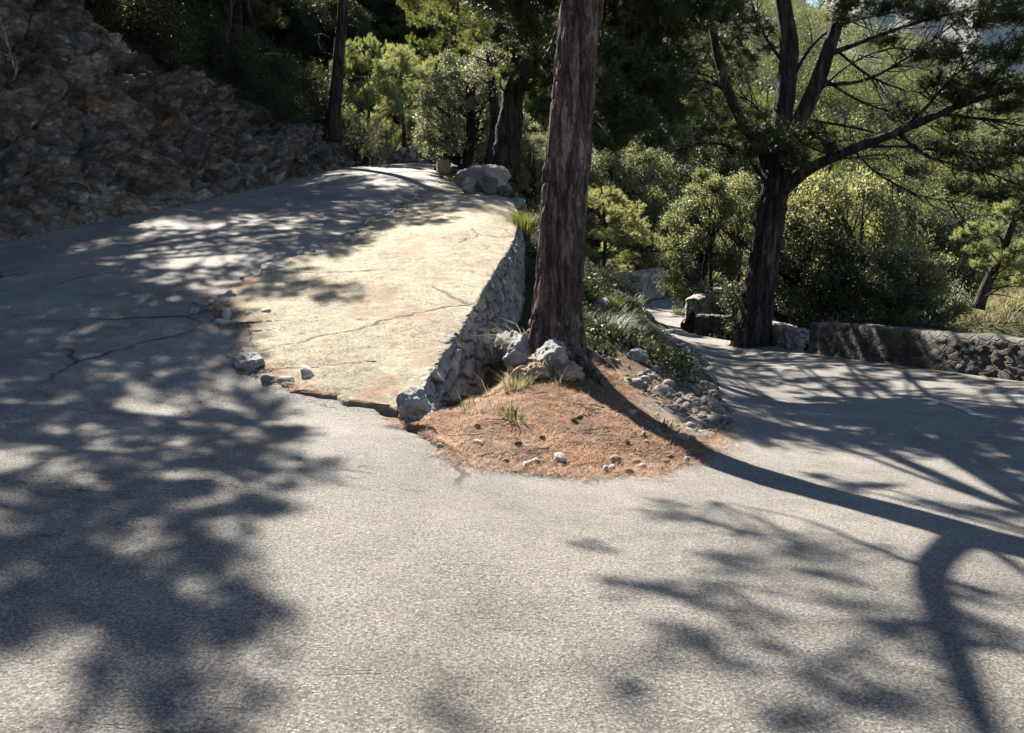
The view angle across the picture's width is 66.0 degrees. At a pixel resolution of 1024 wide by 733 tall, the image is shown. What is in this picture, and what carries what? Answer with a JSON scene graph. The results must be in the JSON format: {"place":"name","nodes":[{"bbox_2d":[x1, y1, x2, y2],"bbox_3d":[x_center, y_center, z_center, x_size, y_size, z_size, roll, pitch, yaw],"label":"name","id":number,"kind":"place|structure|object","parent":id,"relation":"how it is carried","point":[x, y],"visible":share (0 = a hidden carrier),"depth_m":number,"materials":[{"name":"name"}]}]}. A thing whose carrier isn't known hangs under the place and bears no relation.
{"place":"outdoors","nodes":[
{"label":"outdoors","id":0,"kind":"place"},
{"bbox_2d":[0,0,451,240],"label":"rocky hillside","id":1,"kind":"structure","parent":0,"point":[95,125],"depth_m":21.64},
{"bbox_2d":[84,0,139,28],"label":"shrub","id":2,"kind":"object","parent":1,"relation":"on","point":[95,7],"visible":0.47,"depth_m":24.06,"materials":[{"name":"green plant"}]},
{"bbox_2d":[115,2,163,51],"bbox_3d":[-12.730,-11.452,26.657,1.854,1.649,1.838,1,10,4],"label":"shrub","id":3,"kind":"object","parent":1,"relation":"on","point":[131,24],"visible":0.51,"depth_m":26.37,"materials":[{"name":"green plant"}]},
{"bbox_2d":[93,0,205,71],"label":"shrub","id":4,"kind":"object","parent":1,"relation":"on","point":[153,18],"visible":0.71,"depth_m":26.03,"materials":[{"name":"green plant"}]},
{"bbox_2d":[137,1,206,61],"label":"shrub","id":5,"kind":"object","parent":1,"relation":"on","point":[185,25],"visible":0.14,"depth_m":29.33,"materials":[{"name":"green plant"}]},
{"bbox_2d":[0,165,350,242],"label":"rubble","id":6,"kind":"object","parent":1,"relation":"on","point":[141,212],"visible":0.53,"depth_m":21.68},
{"bbox_2d":[146,13,211,62],"bbox_3d":[-12.851,-12.440,30.330,2.434,2.184,2.455,1,10,3],"label":"shrub","id":7,"kind":"object","parent":1,"relation":"on","point":[201,44],"visible":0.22,"depth_m":30.32,"materials":[{"name":"green plant"}]},
{"bbox_2d":[158,9,211,63],"bbox_3d":[-12.968,-12.756,30.677,2.705,2.405,2.681,6,11,33],"label":"shrub","id":8,"kind":"object","parent":1,"relation":"on","point":[192,37],"visible":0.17,"depth_m":30.59,"materials":[{"name":"green plant"}]},
{"bbox_2d":[23,0,363,140],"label":"tall grass","id":9,"kind":"structure","parent":1,"relation":"on","point":[135,44],"depth_m":27.42,"materials":[{"name":"green plant"}]},
{"bbox_2d":[179,0,272,84],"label":"shrub","id":10,"kind":"object","parent":1,"relation":"on","point":[206,37],"visible":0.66,"depth_m":31.59,"materials":[{"name":"green plant"}]},
{"bbox_2d":[209,0,289,83],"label":"pine tree","id":11,"kind":"object","parent":1,"relation":"on","point":[247,8],"visible":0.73,"depth_m":36.15,"materials":[{"name":"green plant"}]},
{"bbox_2d":[231,0,270,70],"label":"pine tree","id":12,"kind":"object","parent":1,"relation":"on","point":[237,15],"visible":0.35,"depth_m":38.33,"materials":[{"name":"brown plant"}]},
{"bbox_2d":[242,0,307,46],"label":"holm oak","id":13,"kind":"object","parent":1,"relation":"on","point":[279,4],"visible":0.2,"depth_m":55.55,"materials":[{"name":"green plant"}]},
{"bbox_2d":[244,69,310,125],"bbox_3d":[-9.752,-10.831,32.381,2.940,2.615,2.915,-6,11,-32],"label":"shrub","id":14,"kind":"object","parent":1,"relation":"on","point":[274,108],"visible":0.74,"depth_m":32.13,"materials":[{"name":"green plant"}]},
{"bbox_2d":[244,48,311,103],"bbox_3d":[-10.983,-13.226,36.196,3.360,2.988,3.330,-5,11,-26],"label":"shrub","id":15,"kind":"object","parent":1,"relation":"on","point":[280,73],"visible":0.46,"depth_m":36.04,"materials":[{"name":"green plant"}]},
{"bbox_2d":[276,90,315,123],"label":"shrub","id":16,"kind":"object","parent":1,"relation":"on","point":[304,118],"visible":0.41,"depth_m":34.25,"materials":[{"name":"green plant"}]},
{"bbox_2d":[266,40,328,105],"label":"shrub","id":17,"kind":"object","parent":1,"relation":"on","point":[321,71],"visible":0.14,"depth_m":40.64,"materials":[{"name":"green plant"}]},
{"bbox_2d":[292,80,345,124],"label":"shrub","id":18,"kind":"object","parent":1,"relation":"on","point":[317,104],"visible":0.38,"depth_m":37.66,"materials":[{"name":"green plant"}]},
{"bbox_2d":[276,0,362,79],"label":"holm oak","id":19,"kind":"object","parent":1,"relation":"on","point":[302,15],"visible":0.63,"depth_m":53.85,"materials":[{"name":"green plant"}]},
{"bbox_2d":[288,60,352,121],"bbox_3d":[-10.018,-13.815,40.381,3.910,3.478,3.876,-5,11,-29],"label":"shrub","id":20,"kind":"object","parent":1,"relation":"on","point":[322,80],"visible":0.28,"depth_m":39.72,"materials":[{"name":"green plant"}]},
{"bbox_2d":[217,0,439,67],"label":"pine tree","id":21,"kind":"object","parent":1,"relation":"on","point":[226,4],"visible":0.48,"depth_m":34.19,"materials":[{"name":"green plant"}]},
{"bbox_2d":[292,0,378,89],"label":"holm oak","id":22,"kind":"object","parent":1,"relation":"on","point":[357,10],"visible":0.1,"depth_m":57.09,"materials":[{"name":"green plant"}]},
{"bbox_2d":[317,0,361,141],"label":"pine tree","id":23,"kind":"object","parent":1,"relation":"on","point":[332,128],"visible":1,"depth_m":34.66,"materials":[{"name":"brown plant"}]},
{"bbox_2d":[299,10,384,92],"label":"holm oak","id":24,"kind":"object","parent":1,"relation":"on","point":[354,22],"visible":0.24,"depth_m":55.42,"materials":[{"name":"green plant"}]},
{"bbox_2d":[206,176,517,417],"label":"concrete pavement","id":25,"kind":"structure","parent":0,"point":[456,277],"depth_m":11.73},
{"bbox_2d":[180,281,338,386],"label":"pine needles","id":26,"kind":"object","parent":25,"relation":"on","point":[252,372],"visible":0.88,"depth_m":10.16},
{"bbox_2d":[220,203,519,397],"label":"pine needles","id":27,"kind":"object","parent":25,"relation":"on","point":[368,300],"visible":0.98,"depth_m":11.84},
{"bbox_2d":[461,178,475,193],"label":"boulder","id":28,"kind":"object","parent":25,"relation":"on","point":[467,185],"visible":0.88,"depth_m":24.11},
{"bbox_2d":[454,164,510,194],"bbox_3d":[-0.875,-5.911,25.625,1.626,1.225,1.492,6,11,33],"label":"boulder","id":29,"kind":"object","parent":25,"relation":"on","point":[501,175],"visible":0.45,"depth_m":25.12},
{"bbox_2d":[474,175,497,194],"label":"boulder","id":30,"kind":"object","parent":25,"relation":"on","point":[486,185],"visible":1,"depth_m":23.84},
{"bbox_2d":[0,163,1023,732],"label":"road","id":31,"kind":"structure","parent":0,"point":[192,539],"depth_m":4.43,"materials":[{"name":"asphalt"}]},
{"bbox_2d":[232,351,265,371],"bbox_3d":[-2.993,-0.047,8.939,0.345,0.263,0.471,-5,11,-30],"label":"rock","id":32,"kind":"object","parent":31,"relation":"on","point":[247,361],"visible":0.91,"depth_m":8.80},
{"bbox_2d":[436,158,450,173],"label":"stone block","id":33,"kind":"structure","parent":31,"relation":"on","point":[443,165],"depth_m":31.90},
{"bbox_2d":[189,206,727,473],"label":"gravel","id":34,"kind":"structure","parent":31,"relation":"on","point":[305,370],"depth_m":10.73,"materials":[{"name":"gravel"}]},
{"bbox_2d":[362,415,761,484],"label":"pine needles","id":35,"kind":"object","parent":31,"relation":"on","point":[457,452],"visible":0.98,"depth_m":6.66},
{"bbox_2d":[683,284,739,322],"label":"stone parapet","id":36,"kind":"structure","parent":31,"relation":"on","point":[698,302],"depth_m":26.99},
{"bbox_2d":[923,398,982,414],"bbox_3d":[5.966,0.536,10.761,0.144,0.181,1.935,2,10,10],"label":"road marking","id":37,"kind":"object","parent":31,"relation":"on","point":[969,411],"visible":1,"depth_m":10.48,"materials":[{"name":"paint"}]},
{"bbox_2d":[276,1,1023,473],"bbox_3d":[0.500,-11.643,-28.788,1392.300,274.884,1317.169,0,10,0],"label":"ground","id":38,"kind":"structure","parent":0,"point":[492,379],"depth_m":9.13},
{"bbox_2d":[336,99,384,166],"bbox_3d":[-7.300,-10.817,37.216,2.650,3.351,2.944,-4,10,-23],"label":"shrub","id":39,"kind":"object","parent":38,"relation":"on","point":[361,145],"visible":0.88,"depth_m":37.01,"materials":[{"name":"green plant"}]},
{"bbox_2d":[329,32,412,165],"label":"pine tree","id":40,"kind":"object","parent":38,"relation":"on","point":[383,81],"visible":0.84,"depth_m":37.94,"materials":[{"name":"green plant"}]},
{"bbox_2d":[351,0,391,29],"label":"holm oak","id":41,"kind":"object","parent":38,"relation":"on","point":[372,10],"visible":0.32,"depth_m":65.30,"materials":[{"name":"green plant"}]},
{"bbox_2d":[359,119,398,165],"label":"shrub","id":42,"kind":"object","parent":38,"relation":"on","point":[381,150],"visible":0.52,"depth_m":38.65,"materials":[{"name":"green plant"}]},
{"bbox_2d":[372,0,436,41],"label":"holm oak","id":43,"kind":"object","parent":38,"relation":"on","point":[397,10],"visible":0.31,"depth_m":64.77,"materials":[{"name":"green plant"}]},
{"bbox_2d":[374,0,442,55],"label":"pine tree","id":44,"kind":"object","parent":38,"relation":"on","point":[400,18],"visible":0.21,"depth_m":60.19,"materials":[{"name":"green plant"}]},
{"bbox_2d":[360,40,457,163],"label":"pine tree","id":45,"kind":"object","parent":38,"relation":"on","point":[405,65],"visible":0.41,"depth_m":40.80,"materials":[{"name":"green plant"}]},
{"bbox_2d":[396,386,431,422],"bbox_3d":[-0.921,0.360,7.467,0.348,0.366,0.455,0,10,0],"label":"boulder","id":46,"kind":"object","parent":38,"relation":"on","point":[414,404],"visible":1,"depth_m":7.33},
{"bbox_2d":[391,54,465,163],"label":"pine tree","id":47,"kind":"object","parent":38,"relation":"on","point":[416,83],"visible":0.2,"depth_m":43.62,"materials":[{"name":"green plant"}]},
{"bbox_2d":[400,0,491,164],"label":"pine tree","id":48,"kind":"object","parent":38,"relation":"on","point":[437,48],"visible":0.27,"depth_m":53.98,"materials":[{"name":"green plant"}]},
{"bbox_2d":[405,0,501,160],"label":"pine tree","id":49,"kind":"object","parent":38,"relation":"on","point":[419,20],"visible":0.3,"depth_m":48.95,"materials":[{"name":"green plant"}]},
{"bbox_2d":[411,47,502,173],"bbox_3d":[-1.862,-9.576,31.830,4.264,6.296,4.380,6,11,32],"label":"holm oak","id":50,"kind":"object","parent":38,"relation":"on","point":[449,75],"visible":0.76,"depth_m":31.16,"materials":[{"name":"green plant"}]},
{"bbox_2d":[397,223,525,415],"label":"stone wall","id":51,"kind":"structure","parent":38,"relation":"on","point":[468,356],"depth_m":11.16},
{"bbox_2d":[494,212,539,229],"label":"grass tuft","id":52,"kind":"object","parent":51,"relation":"on","point":[525,224],"visible":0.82,"depth_m":18.98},
{"bbox_2d":[441,53,501,169],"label":"oak tree","id":53,"kind":"object","parent":38,"relation":"on","point":[472,137],"visible":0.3,"depth_m":31.74,"materials":[{"name":"green plant"}]},
{"bbox_2d":[456,32,510,164],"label":"oak tree","id":54,"kind":"object","parent":38,"relation":"on","point":[494,104],"visible":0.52,"depth_m":29.78,"materials":[{"name":"plant"}]},
{"bbox_2d":[420,0,559,182],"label":"pine tree","id":55,"kind":"object","parent":38,"relation":"on","point":[506,149],"visible":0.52,"depth_m":27.10,"materials":[{"name":"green plant"}]},
{"bbox_2d":[457,67,534,164],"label":"holm oak","id":56,"kind":"object","parent":38,"relation":"on","point":[524,128],"visible":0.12,"depth_m":34.51,"materials":[{"name":"green plant"}]},
{"bbox_2d":[494,330,521,363],"bbox_3d":[0.017,-0.177,11.329,0.547,0.677,0.451,0,10,0],"label":"boulder","id":57,"kind":"object","parent":38,"relation":"on","point":[501,351],"visible":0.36,"depth_m":11.20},
{"bbox_2d":[459,7,557,145],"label":"pine tree","id":58,"kind":"object","parent":38,"relation":"on","point":[527,102],"visible":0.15,"depth_m":42.43,"materials":[{"name":"green plant"}]},
{"bbox_2d":[487,399,531,421],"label":"grass tuft","id":59,"kind":"object","parent":38,"relation":"on","point":[514,413],"visible":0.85,"depth_m":7.78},
{"bbox_2d":[502,332,529,374],"bbox_3d":[0.142,-0.122,10.039,0.430,0.639,0.468,5,11,29],"label":"boulder","id":60,"kind":"object","parent":38,"relation":"on","point":[514,357],"visible":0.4,"depth_m":9.92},
{"bbox_2d":[494,368,538,391],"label":"grass tuft","id":61,"kind":"object","parent":38,"relation":"on","point":[516,383],"visible":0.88,"depth_m":9.04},
{"bbox_2d":[491,7,558,131],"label":"pine tree","id":62,"kind":"object","parent":38,"relation":"on","point":[536,105],"visible":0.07,"depth_m":54.62,"materials":[{"name":"green plant"}]},
{"bbox_2d":[511,196,540,249],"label":"shrub","id":63,"kind":"object","parent":38,"relation":"on","point":[538,210],"visible":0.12,"depth_m":22.39,"materials":[{"name":"green plant"}]},
{"bbox_2d":[506,122,546,228],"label":"holm oak","id":64,"kind":"object","parent":38,"relation":"on","point":[534,129],"visible":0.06,"depth_m":32.20,"materials":[{"name":"green plant"}]},
{"bbox_2d":[507,132,546,226],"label":"holm oak","id":65,"kind":"object","parent":38,"relation":"on","point":[535,149],"visible":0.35,"depth_m":28.72,"materials":[{"name":"green plant"}]},
{"bbox_2d":[522,219,539,259],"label":"shrub","id":66,"kind":"object","parent":38,"relation":"on","point":[533,241],"visible":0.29,"depth_m":21.53,"materials":[{"name":"green plant"}]},
{"bbox_2d":[520,362,552,378],"bbox_3d":[0.291,0.074,9.261,0.395,0.240,0.289,0,10,0],"label":"rock","id":67,"kind":"object","parent":38,"relation":"on","point":[534,369],"visible":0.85,"depth_m":9.19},
{"bbox_2d":[528,338,569,372],"bbox_3d":[0.417,-0.095,9.602,0.423,0.522,0.689,-6,11,-32],"label":"boulder","id":68,"kind":"object","parent":38,"relation":"on","point":[553,349],"visible":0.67,"depth_m":9.36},
{"bbox_2d":[407,357,716,473],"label":"pine needles","id":69,"kind":"object","parent":38,"relation":"on","point":[615,430],"visible":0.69,"depth_m":7.68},
{"bbox_2d":[553,361,585,380],"bbox_3d":[0.648,0.079,9.370,0.398,0.282,0.409,7,12,35],"label":"boulder","id":70,"kind":"object","parent":38,"relation":"on","point":[572,375],"visible":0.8,"depth_m":9.27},
{"bbox_2d":[464,0,749,156],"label":"pine tree","id":71,"kind":"object","parent":38,"relation":"on","point":[636,48],"visible":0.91,"depth_m":14.79,"materials":[{"name":"green plant"}]},
{"bbox_2d":[583,313,648,340],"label":"grass tuft","id":72,"kind":"object","parent":38,"relation":"on","point":[622,329],"visible":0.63,"depth_m":12.17,"materials":[{"name":"green plant"}]},
{"bbox_2d":[586,147,651,246],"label":"holm oak","id":73,"kind":"object","parent":38,"relation":"on","point":[613,163],"visible":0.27,"depth_m":38.08,"materials":[{"name":"green plant"}]},
{"bbox_2d":[535,266,703,384],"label":"undergrowth","id":74,"kind":"object","parent":38,"relation":"on","point":[675,360],"visible":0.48,"depth_m":12.41,"materials":[{"name":"green plant"}]},
{"bbox_2d":[592,269,648,298],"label":"shrub","id":75,"kind":"object","parent":38,"relation":"on","point":[610,278],"visible":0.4,"depth_m":19.89,"materials":[{"name":"green plant"}]},
{"bbox_2d":[462,0,779,386],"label":"pine tree","id":76,"kind":"object","parent":38,"relation":"on","point":[567,51],"visible":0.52,"depth_m":9.67,"materials":[{"name":"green plant"}]},
{"bbox_2d":[585,302,659,325],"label":"grass tuft","id":77,"kind":"object","parent":38,"relation":"on","point":[618,316],"visible":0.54,"depth_m":15.55,"materials":[{"name":"green plant"}]},
{"bbox_2d":[583,184,663,277],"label":"pine tree","id":78,"kind":"object","parent":38,"relation":"on","point":[630,230],"visible":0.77,"depth_m":26.33,"materials":[{"name":"green plant"}]},
{"bbox_2d":[602,292,658,313],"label":"grass tuft","id":79,"kind":"object","parent":38,"relation":"on","point":[632,300],"visible":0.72,"depth_m":16.36,"materials":[{"name":"green plant"}]},
{"bbox_2d":[585,136,686,269],"bbox_3d":[6.218,-7.795,40.229,6.033,7.775,5.926,7,12,36],"label":"holm oak","id":80,"kind":"object","parent":38,"relation":"on","point":[656,210],"visible":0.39,"depth_m":38.83,"materials":[{"name":"green plant"}]},
{"bbox_2d":[606,267,665,298],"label":"stone parapet","id":81,"kind":"structure","parent":38,"relation":"on","point":[646,278],"depth_m":34.55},
{"bbox_2d":[627,348,648,361],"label":"rock","id":82,"kind":"object","parent":38,"relation":"on","point":[638,354],"visible":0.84,"depth_m":11.65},
{"bbox_2d":[557,312,734,457],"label":"gravel","id":83,"kind":"structure","parent":38,"relation":"on","point":[709,399],"depth_m":10.16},
{"bbox_2d":[619,99,712,230],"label":"holm oak","id":84,"kind":"object","parent":38,"relation":"on","point":[680,128],"visible":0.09,"depth_m":48.65,"materials":[{"name":"green plant"}]},
{"bbox_2d":[633,68,707,163],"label":"pine tree","id":85,"kind":"object","parent":38,"relation":"on","point":[699,113],"visible":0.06,"depth_m":53.69,"materials":[{"name":"green plant"}]},
{"bbox_2d":[638,158,730,256],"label":"holm oak","id":86,"kind":"object","parent":38,"relation":"on","point":[674,165],"visible":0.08,"depth_m":43.62,"materials":[{"name":"green plant"}]},
{"bbox_2d":[654,164,759,319],"bbox_3d":[7.550,-4.038,29.216,4.133,6.761,4.369,-8,12,-39],"label":"holm oak","id":87,"kind":"object","parent":38,"relation":"on","point":[731,255],"visible":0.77,"depth_m":28.70,"materials":[{"name":"green plant"}]},
{"bbox_2d":[695,314,732,334],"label":"stone parapet","id":88,"kind":"structure","parent":38,"relation":"on","point":[708,324],"depth_m":24.30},
{"bbox_2d":[687,62,748,163],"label":"pine tree","id":89,"kind":"object","parent":38,"relation":"on","point":[726,116],"visible":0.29,"depth_m":57.13,"materials":[{"name":"green plant"}]},
{"bbox_2d":[689,56,760,166],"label":"pine tree","id":90,"kind":"object","parent":38,"relation":"on","point":[707,64],"visible":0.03,"depth_m":61.89,"materials":[{"name":"green plant"}]},
{"bbox_2d":[673,132,797,274],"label":"holm oak","id":91,"kind":"object","parent":38,"relation":"on","point":[723,165],"visible":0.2,"depth_m":41.01,"materials":[{"name":"green plant"}]},
{"bbox_2d":[720,89,775,243],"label":"pine tree","id":92,"kind":"object","parent":38,"relation":"on","point":[764,103],"visible":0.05,"depth_m":57.70,"materials":[{"name":"green plant"}]},
{"bbox_2d":[772,321,808,350],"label":"stone parapet","id":93,"kind":"structure","parent":38,"relation":"on","point":[787,336],"depth_m":20.34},
{"bbox_2d":[709,212,889,340],"bbox_3d":[8.872,-1.665,23.930,5.315,6.112,5.338,-7,12,-35],"label":"holm oak","id":94,"kind":"object","parent":38,"relation":"on","point":[829,243],"visible":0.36,"depth_m":22.75,"materials":[{"name":"green plant"}]},
{"bbox_2d":[607,0,1023,289],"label":"forest","id":95,"kind":"object","parent":38,"relation":"on","point":[803,81],"visible":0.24,"depth_m":116.97,"materials":[{"name":"plant"}]},
{"bbox_2d":[621,0,1023,347],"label":"pine tree","id":96,"kind":"object","parent":38,"relation":"on","point":[788,133],"visible":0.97,"depth_m":18.90,"materials":[{"name":"green plant"}]},
{"bbox_2d":[801,111,862,242],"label":"pine tree","id":97,"kind":"object","parent":38,"relation":"on","point":[829,167],"visible":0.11,"depth_m":55.33,"materials":[{"name":"green plant"}]},
{"bbox_2d":[741,163,935,324],"bbox_3d":[10.241,-2.490,24.960,6.033,7.988,5.926,-2,10,-11],"label":"holm oak","id":98,"kind":"object","parent":38,"relation":"on","point":[824,205],"visible":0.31,"depth_m":23.74,"materials":[{"name":"green plant"}]},
{"bbox_2d":[787,244,953,330],"bbox_3d":[10.008,-0.974,22.620,4.804,5.054,4.783,0,10,2],"label":"holm oak","id":99,"kind":"object","parent":38,"relation":"on","point":[872,282],"visible":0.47,"depth_m":21.48,"materials":[{"name":"green plant"}]},
{"bbox_2d":[847,243,974,332],"bbox_3d":[11.334,-1.093,23.096,3.909,5.004,3.698,4,10,21],"label":"holm oak","id":100,"kind":"object","parent":38,"relation":"on","point":[921,264],"visible":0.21,"depth_m":22.14,"materials":[{"name":"green plant"}]},
{"bbox_2d":[807,321,1023,381],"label":"stone parapet","id":101,"kind":"structure","parent":38,"relation":"on","point":[997,355],"depth_m":15.31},
{"bbox_2d":[865,194,1000,311],"bbox_3d":[19.676,-3.234,37.842,6.378,10.316,6.405,3,10,15],"label":"holm oak","id":102,"kind":"object","parent":38,"relation":"on","point":[939,225],"visible":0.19,"depth_m":36.52,"materials":[{"name":"green plant"}]},
{"bbox_2d":[924,266,990,329],"bbox_3d":[13.315,-1.225,24.620,3.189,4.027,2.871,-1,10,-7],"label":"shrub","id":103,"kind":"object","parent":38,"relation":"on","point":[955,295],"visible":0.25,"depth_m":24.17,"materials":[{"name":"green plant"}]},
{"bbox_2d":[939,234,1017,306],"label":"pine tree","id":104,"kind":"object","parent":38,"relation":"on","point":[1001,284],"visible":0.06,"depth_m":56.81,"materials":[{"name":"green plant"}]},
{"bbox_2d":[950,190,1023,309],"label":"pine tree","id":105,"kind":"object","parent":38,"relation":"on","point":[1001,256],"visible":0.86,"depth_m":22.27,"materials":[{"name":"green plant"}]},
{"bbox_2d":[992,236,1023,295],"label":"pine tree","id":106,"kind":"object","parent":38,"relation":"on","point":[1008,269],"visible":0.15,"depth_m":59.23,"materials":[{"name":"green plant"}]},
{"bbox_2d":[748,0,1023,120],"bbox_3d":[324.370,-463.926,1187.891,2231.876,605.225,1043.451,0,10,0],"label":"mountain","id":107,"kind":"structure","parent":0,"point":[994,40],"depth_m":1377.92,"materials":[{"name":"stone"}]},
{"bbox_2d":[925,279,1023,335],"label":"dry grass","id":108,"kind":"structure","parent":0,"point":[997,304],"depth_m":23.62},
{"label":"pine tree","id":109,"kind":"object","parent":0,"visible":0},
{"bbox_2d":[0,17,20,80],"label":"dead branch","id":110,"kind":"object","parent":109,"relation":"hanging from","point":[4,37],"visible":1,"depth_m":15.42,"materials":[{"name":"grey wood"}]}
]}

